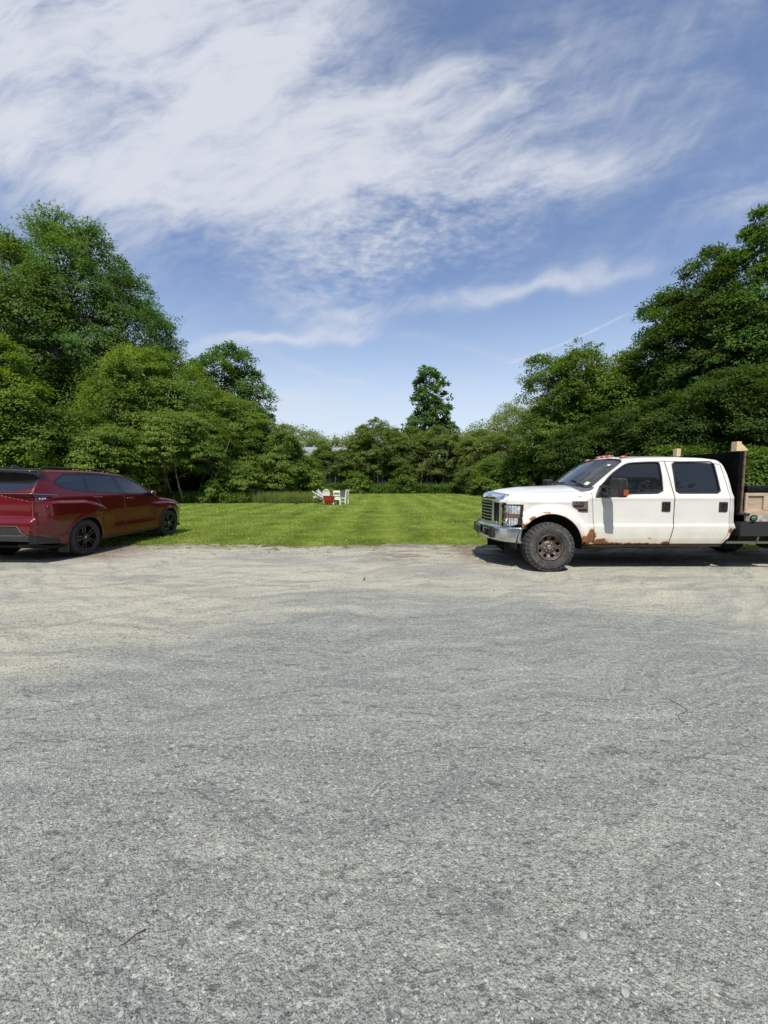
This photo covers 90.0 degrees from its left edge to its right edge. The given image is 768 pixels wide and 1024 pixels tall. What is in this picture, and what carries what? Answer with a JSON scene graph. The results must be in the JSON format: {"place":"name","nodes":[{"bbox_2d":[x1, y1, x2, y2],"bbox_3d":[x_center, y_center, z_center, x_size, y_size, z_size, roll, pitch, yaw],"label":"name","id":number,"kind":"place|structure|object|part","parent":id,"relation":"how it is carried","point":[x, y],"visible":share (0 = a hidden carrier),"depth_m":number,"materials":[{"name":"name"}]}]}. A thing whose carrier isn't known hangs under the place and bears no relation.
{"place":"outdoors","nodes":[
{"label":"outdoors","id":0,"kind":"place"},
{"bbox_2d":[156,488,334,502],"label":"unmown grass","id":1,"kind":"structure","parent":0,"point":[286,497],"depth_m":27.83,"materials":[{"name":"green plant"}]},
{"bbox_2d":[303,447,346,483],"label":"house","id":2,"kind":"structure","parent":0,"point":[309,449],"depth_m":57.47,"materials":[{"name":"grey metal"}]},
{"bbox_2d":[0,542,767,1023],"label":"gravel yard","id":3,"kind":"structure","parent":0,"point":[96,590],"depth_m":1.93,"materials":[{"name":"grey gravel"}]},
{"bbox_2d":[117,1010,123,1017],"bbox_3d":[-0.745,1.420,1.086,0.016,0.008,0.017,-4,6,-43],"label":"stone","id":4,"kind":"object","parent":3,"relation":"on","point":[120,1014],"visible":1,"depth_m":1.08,"materials":[{"name":"white stone"}]},
{"bbox_2d":[120,929,145,945],"bbox_3d":[-0.828,1.404,1.269,0.072,0.005,0.010,-4,6,-41],"label":"twig","id":5,"kind":"object","parent":3,"relation":"on","point":[133,936],"visible":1,"depth_m":1.27,"materials":[{"name":"wood"}]},
{"bbox_2d":[296,1000,301,1008],"bbox_3d":[-0.245,1.419,1.107,0.017,0.010,0.017,1,5,17],"label":"stone","id":6,"kind":"object","parent":3,"relation":"on","point":[299,1004],"visible":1,"depth_m":1.10,"materials":[{"name":"white stone"}]},
{"bbox_2d":[411,966,441,973],"bbox_3d":[0.132,1.412,1.182,0.096,0.003,0.015,0,4,3],"label":"twig","id":7,"kind":"object","parent":3,"relation":"on","point":[425,972],"visible":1,"depth_m":1.18,"materials":[{"name":"wood"}]},
{"bbox_2d":[578,929,586,940],"bbox_3d":[0.661,1.405,1.276,0.027,0.016,0.031,3,5,33],"label":"stone","id":8,"kind":"object","parent":3,"relation":"on","point":[582,933],"visible":1,"depth_m":1.27,"materials":[{"name":"white stone"}]},
{"bbox_2d":[438,451,767,571],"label":"pickup truck","id":9,"kind":"object","parent":3,"relation":"on","point":[646,501],"visible":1,"depth_m":6.52,"materials":[{"name":"white paint"}]},
{"bbox_3d":[4.175,-0.294,8.325,1.412,1.407,0.210,0,4,-1],"label":"door","id":10,"kind":"part","parent":9,"relation":"part of","materials":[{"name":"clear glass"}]},
{"bbox_3d":[4.194,-0.158,6.553,1.412,1.406,0.210,0,4,-1],"label":"door","id":11,"kind":"part","parent":9,"relation":"part of","materials":[{"name":"white paint"}]},
{"bbox_2d":[673,448,680,456],"bbox_3d":[6.027,-1.222,7.900,0.085,0.160,0.100,0,4,0],"label":"timber offcut","id":12,"kind":"object","parent":9,"relation":"on","point":[676,452],"visible":1,"depth_m":7.86,"materials":[{"name":"brown wood"}]},
{"bbox_3d":[5.341,-0.164,6.565,1.039,1.416,0.211,0,4,-1],"label":"door","id":13,"kind":"part","parent":9,"relation":"part of","materials":[{"name":"white paint"}]},
{"bbox_2d":[731,441,747,450],"bbox_3d":[6.088,-1.119,6.554,0.225,0.160,0.100,0,4,0],"label":"timber offcut","id":14,"kind":"object","parent":9,"relation":"on","point":[737,446],"visible":1,"depth_m":6.53,"materials":[{"name":"brown wood"}]},
{"bbox_2d":[621,987,628,998],"bbox_3d":[0.710,1.416,1.131,0.021,0.010,0.028,4,6,41],"label":"stone","id":15,"kind":"object","parent":3,"relation":"on","point":[624,992],"visible":1,"depth_m":1.13,"materials":[{"name":"white stone"}]},
{"bbox_2d":[0,0,767,454],"label":"sky","id":16,"kind":"structure","parent":0,"point":[355,196],"materials":[{"name":"blue"}]},
{"bbox_2d":[37,493,767,554],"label":"lawn","id":17,"kind":"structure","parent":0,"point":[363,509],"depth_m":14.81,"materials":[{"name":"green plant"}]},
{"bbox_2d":[0,330,64,468],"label":"boxelder tree","id":18,"kind":"object","parent":17,"relation":"on","point":[16,374],"visible":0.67,"depth_m":21.27,"materials":[{"name":"green plant"}]},
{"bbox_2d":[0,223,103,431],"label":"ash tree","id":19,"kind":"object","parent":17,"relation":"on","point":[9,246],"visible":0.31,"depth_m":27.61,"materials":[{"name":"green plant"}]},
{"bbox_2d":[0,397,128,473],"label":"maple tree","id":20,"kind":"object","parent":17,"relation":"on","point":[63,427],"visible":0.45,"depth_m":21.94,"materials":[{"name":"green plant"}]},
{"bbox_2d":[5,354,132,465],"bbox_3d":[-24.830,-6.051,30.358,10.448,10.596,9.007,3,5,32],"label":"shade tree","id":21,"kind":"object","parent":17,"relation":"on","point":[55,378],"visible":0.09,"depth_m":28.06,"materials":[{"name":"green plant"}]},
{"bbox_2d":[0,465,179,554],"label":"suv","id":22,"kind":"object","parent":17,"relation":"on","point":[70,511],"visible":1,"depth_m":7.73,"materials":[{"name":"red paint"}]},
{"bbox_3d":[-6.326,-0.598,7.767,0.140,0.307,0.701,0,4,3],"label":"quarter window","id":23,"kind":"part","parent":22,"relation":"part of","materials":[{"name":"black glass"}]},
{"bbox_3d":[-6.235,-0.173,8.610,0.264,1.313,0.951,0,4,3],"label":"door","id":24,"kind":"part","parent":22,"relation":"part of","materials":[{"name":"red paint"}]},
{"bbox_3d":[-6.178,-0.223,9.637,0.253,1.303,1.108,0,4,3],"label":"door","id":25,"kind":"part","parent":22,"relation":"part of","materials":[{"name":"red paint"}]},
{"bbox_2d":[0,198,190,427],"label":"ash tree","id":26,"kind":"object","parent":17,"relation":"on","point":[119,315],"visible":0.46,"depth_m":29.81,"materials":[{"name":"green plant"}]},
{"bbox_2d":[49,422,171,491],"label":"sumac tree","id":27,"kind":"object","parent":17,"relation":"on","point":[94,445],"visible":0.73,"depth_m":23.60,"materials":[{"name":"green plant"}]},
{"bbox_2d":[62,336,240,492],"bbox_3d":[-17.768,-6.961,30.876,11.965,12.378,12.090,0,4,0],"label":"boxelder tree","id":28,"kind":"object","parent":17,"relation":"on","point":[161,391],"visible":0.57,"depth_m":28.01,"materials":[{"name":"green plant"}]},
{"bbox_2d":[114,414,190,491],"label":"shade tree","id":29,"kind":"object","parent":17,"relation":"on","point":[174,482],"visible":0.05,"depth_m":35.22,"materials":[{"name":"green plant"}]},
{"bbox_2d":[126,408,237,502],"bbox_3d":[-14.626,-4.110,28.017,7.573,7.108,7.430,-3,5,-36],"label":"sumac tree","id":30,"kind":"object","parent":17,"relation":"on","point":[177,422],"visible":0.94,"depth_m":26.49,"materials":[{"name":"green plant"}]},
{"bbox_2d":[155,463,229,491],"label":"shade tree","id":31,"kind":"object","parent":17,"relation":"on","point":[189,482],"visible":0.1,"depth_m":35.29,"materials":[{"name":"green plant"}]},
{"bbox_2d":[156,489,261,502],"bbox_3d":[-15.014,-1.278,29.695,10.733,1.023,5.415,0,4,0],"label":"ground cover","id":32,"kind":"object","parent":17,"relation":"on","point":[225,497],"visible":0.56,"depth_m":27.59,"materials":[{"name":"green plant"}]},
{"bbox_2d":[201,479,225,502],"bbox_3d":[-12.436,-1.463,27.516,1.730,1.853,2.007,1,5,18],"label":"sumac bush","id":33,"kind":"object","parent":17,"relation":"on","point":[210,487],"visible":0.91,"depth_m":27.45,"materials":[{"name":"green plant"}]},
{"bbox_2d":[174,340,279,442],"bbox_3d":[-15.524,-9.322,39.986,9.930,15.644,10.736,0,4,0],"label":"maple tree","id":34,"kind":"object","parent":17,"relation":"on","point":[244,388],"visible":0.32,"depth_m":38.26,"materials":[{"name":"green plant"}]},
{"bbox_2d":[182,389,281,490],"bbox_3d":[-12.891,-5.600,32.925,8.706,9.303,8.602,-1,5,-15],"label":"sumac tree","id":35,"kind":"object","parent":17,"relation":"on","point":[248,417],"visible":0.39,"depth_m":31.04,"materials":[{"name":"green plant"}]},
{"bbox_2d":[213,459,265,494],"bbox_3d":[-11.107,-2.356,29.393,3.862,3.359,4.502,0,4,0],"label":"sumac bush","id":36,"kind":"object","parent":17,"relation":"on","point":[245,479],"visible":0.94,"depth_m":28.47,"materials":[{"name":"green plant"}]},
{"bbox_2d":[247,433,288,492],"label":"shade tree","id":37,"kind":"object","parent":17,"relation":"on","point":[268,481],"visible":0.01,"depth_m":39.79,"materials":[{"name":"green plant"}]},
{"bbox_2d":[228,417,311,493],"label":"sumac tree","id":38,"kind":"object","parent":17,"relation":"on","point":[271,474],"visible":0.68,"depth_m":31.86,"materials":[{"name":"green plant"}]},
{"bbox_2d":[263,442,326,494],"bbox_3d":[-8.057,-3.772,34.962,6.136,5.330,6.176,0,4,0],"label":"sumac bush","id":39,"kind":"object","parent":17,"relation":"on","point":[304,462],"visible":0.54,"depth_m":33.74,"materials":[{"name":"green plant"}]},
{"bbox_2d":[312,489,322,499],"bbox_3d":[-4.445,-1.159,26.964,1.247,0.943,0.734,0,4,0],"label":"chair","id":40,"kind":"object","parent":17,"relation":"on","point":[319,494],"visible":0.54,"depth_m":26.76,"materials":[{"name":"wood"}]},
{"bbox_2d":[323,489,329,504],"bbox_3d":[-3.958,-1.030,26.335,0.494,1.044,0.496,-1,4,-8],"label":"oval chair","id":41,"kind":"object","parent":17,"relation":"on","point":[326,492],"visible":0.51,"depth_m":26.12,"materials":[{"name":"white paint"}]},
{"bbox_2d":[317,496,338,504],"bbox_3d":[-3.749,-0.774,25.708,1.460,0.625,0.700,-1,5,-15],"label":"wheelbarrow","id":42,"kind":"object","parent":17,"relation":"on","point":[328,499],"visible":0.97,"depth_m":25.48,"materials":[{"name":"red paint"}]},
{"bbox_2d":[333,491,341,504],"bbox_3d":[-3.135,-0.956,25.807,0.480,0.974,0.502,0,4,6],"label":"slatted chair","id":43,"kind":"object","parent":17,"relation":"on","point":[336,498],"visible":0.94,"depth_m":25.62,"materials":[{"name":"white paint"}]},
{"bbox_2d":[338,490,345,500],"bbox_3d":[-2.942,-1.036,26.854,0.526,0.992,0.611,-1,4,-10],"label":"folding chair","id":44,"kind":"object","parent":17,"relation":"on","point":[342,493],"visible":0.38,"depth_m":26.61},
{"bbox_2d":[340,490,348,503],"bbox_3d":[-2.697,-1.032,26.481,0.502,1.023,0.460,2,5,22],"label":"tall chair","id":45,"kind":"object","parent":17,"relation":"on","point":[346,494],"visible":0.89,"depth_m":26.37,"materials":[{"name":"white paint"}]},
{"bbox_2d":[446,428,501,493],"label":"bushy tree","id":46,"kind":"object","parent":17,"relation":"on","point":[470,457],"visible":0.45,"depth_m":48.78,"materials":[{"name":"green plant"}]},
{"bbox_2d":[465,455,509,495],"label":"bushy tree","id":47,"kind":"object","parent":17,"relation":"on","point":[485,477],"visible":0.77,"depth_m":42.48,"materials":[{"name":"green plant"}]},
{"bbox_2d":[484,424,538,460],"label":"bushy tree","id":48,"kind":"object","parent":17,"relation":"on","point":[506,452],"visible":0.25,"depth_m":46.38,"materials":[{"name":"green plant"}]},
{"bbox_2d":[499,442,549,487],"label":"bushy tree","id":49,"kind":"object","parent":17,"relation":"on","point":[510,470],"visible":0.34,"depth_m":38.72,"materials":[{"name":"green plant"}]},
{"bbox_2d":[507,337,623,486],"bbox_3d":[16.553,-8.547,36.484,10.972,14.638,10.127,0,4,0],"label":"maple tree","id":50,"kind":"object","parent":17,"relation":"on","point":[561,369],"visible":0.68,"depth_m":35.09,"materials":[{"name":"green plant"}]},
{"bbox_2d":[533,421,629,485],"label":"bushy tree","id":51,"kind":"object","parent":17,"relation":"on","point":[556,456],"visible":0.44,"depth_m":31.79,"materials":[{"name":"green plant"}]},
{"bbox_2d":[561,404,663,467],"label":"bushy tree","id":52,"kind":"object","parent":17,"relation":"on","point":[616,416],"visible":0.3,"depth_m":28.70,"materials":[{"name":"green plant"}]},
{"bbox_2d":[565,347,669,454],"bbox_3d":[20.850,-7.771,34.286,9.105,13.423,10.035,3,5,33],"label":"maple tree","id":53,"kind":"object","parent":17,"relation":"on","point":[600,400],"visible":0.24,"depth_m":32.28,"materials":[{"name":"green plant"}]},
{"bbox_2d":[600,284,732,429],"bbox_3d":[23.004,-9.805,32.143,9.291,17.801,9.637,2,5,26],"label":"maple tree","id":54,"kind":"object","parent":17,"relation":"on","point":[651,312],"visible":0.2,"depth_m":30.99,"materials":[{"name":"green plant"}]},
{"bbox_2d":[609,388,735,456],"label":"bushy tree","id":55,"kind":"object","parent":17,"relation":"on","point":[665,413],"visible":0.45,"depth_m":25.23,"materials":[{"name":"green plant"}]},
{"bbox_2d":[648,441,716,456],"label":"bushy tree","id":56,"kind":"object","parent":17,"relation":"on","point":[687,450],"visible":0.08,"depth_m":23.24,"materials":[{"name":"green plant"}]},
{"bbox_2d":[626,241,767,443],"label":"maple tree","id":57,"kind":"object","parent":17,"relation":"on","point":[684,305],"visible":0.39,"depth_m":28.03,"materials":[{"name":"green plant"}]},
{"bbox_2d":[663,361,767,453],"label":"bushy tree","id":58,"kind":"object","parent":17,"relation":"on","point":[707,388],"visible":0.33,"depth_m":23.25,"materials":[{"name":"green plant"}]},
{"bbox_2d":[677,203,767,444],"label":"maple tree","id":59,"kind":"object","parent":17,"relation":"on","point":[759,232],"visible":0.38,"depth_m":25.93,"materials":[{"name":"green plant"}]},
{"bbox_2d":[696,362,767,452],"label":"bushy tree","id":60,"kind":"object","parent":17,"relation":"on","point":[761,385],"visible":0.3,"depth_m":22.25,"materials":[{"name":"green plant"}]},
{"bbox_2d":[722,443,767,484],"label":"bushy tree","id":61,"kind":"object","parent":17,"relation":"on","point":[756,469],"visible":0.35,"depth_m":18.98,"materials":[{"name":"green plant"}]},
{"bbox_2d":[738,297,767,445],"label":"maple tree","id":62,"kind":"object","parent":17,"relation":"on","point":[760,360],"visible":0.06,"depth_m":25.42,"materials":[{"name":"green plant"}]},
{"bbox_2d":[742,485,767,511],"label":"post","id":63,"kind":"object","parent":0,"point":[755,488],"visible":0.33,"depth_m":6.57,"materials":[{"name":"black wood"}]},
{"label":"ground","id":64,"kind":"structure","parent":0,"visible":0},
{"bbox_2d":[311,444,335,483],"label":"tree","id":65,"kind":"object","parent":64,"relation":"on","point":[323,451],"visible":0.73,"depth_m":52.66,"materials":[{"name":"green plant"}]},
{"bbox_2d":[325,448,356,482],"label":"tree","id":66,"kind":"object","parent":64,"relation":"on","point":[342,457],"visible":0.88,"depth_m":53.32,"materials":[{"name":"green plant"}]},
{"bbox_2d":[341,470,372,493],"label":"bush","id":67,"kind":"object","parent":64,"relation":"on","point":[358,480],"visible":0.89,"depth_m":51.45,"materials":[{"name":"green plant"}]},
{"bbox_2d":[345,424,383,482],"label":"tree","id":68,"kind":"object","parent":64,"relation":"on","point":[350,448],"visible":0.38,"depth_m":54.02,"materials":[{"name":"green plant"}]},
{"bbox_2d":[351,417,397,483],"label":"tree","id":69,"kind":"object","parent":64,"relation":"on","point":[378,452],"visible":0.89,"depth_m":52.40,"materials":[{"name":"green plant"}]},
{"bbox_2d":[123,350,653,490],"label":"distant wood","id":70,"kind":"object","parent":64,"relation":"on","point":[310,438],"visible":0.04,"depth_m":62.63,"materials":[{"name":"green plant"}]},
{"bbox_2d":[324,451,453,483],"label":"bare stems","id":71,"kind":"object","parent":64,"relation":"on","point":[387,480],"visible":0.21,"depth_m":53.36,"materials":[{"name":"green plant"}]},
{"bbox_2d":[317,481,472,493],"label":"tall weeds","id":72,"kind":"object","parent":64,"relation":"on","point":[398,488],"visible":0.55,"depth_m":51.61,"materials":[{"name":"green plant"}]},
{"bbox_2d":[379,427,416,481],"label":"tree","id":73,"kind":"object","parent":64,"relation":"on","point":[398,440],"visible":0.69,"depth_m":52.76,"materials":[{"name":"green plant"}]},
{"bbox_2d":[388,463,418,493],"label":"bush","id":74,"kind":"object","parent":64,"relation":"on","point":[406,478],"visible":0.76,"depth_m":51.83,"materials":[{"name":"green plant"}]},
{"bbox_2d":[396,426,434,483],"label":"tree","id":75,"kind":"object","parent":64,"relation":"on","point":[416,436],"visible":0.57,"depth_m":54.17,"materials":[{"name":"green plant"}]},
{"bbox_2d":[401,364,461,461],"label":"tall tree","id":76,"kind":"object","parent":64,"relation":"on","point":[430,410],"visible":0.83,"depth_m":59.49,"materials":[{"name":"green plant"}]},
{"bbox_2d":[412,424,461,483],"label":"tree","id":77,"kind":"object","parent":64,"relation":"on","point":[432,438],"visible":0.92,"depth_m":52.42,"materials":[{"name":"green plant"}]},
{"bbox_2d":[441,431,476,483],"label":"tree","id":78,"kind":"object","parent":64,"relation":"on","point":[454,438],"visible":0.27,"depth_m":53.58,"materials":[{"name":"green plant"}]},
{"bbox_2d":[451,464,475,488],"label":"bush","id":79,"kind":"object","parent":64,"relation":"on","point":[460,478],"visible":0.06,"depth_m":51.55,"materials":[{"name":"green plant"}]}
]}

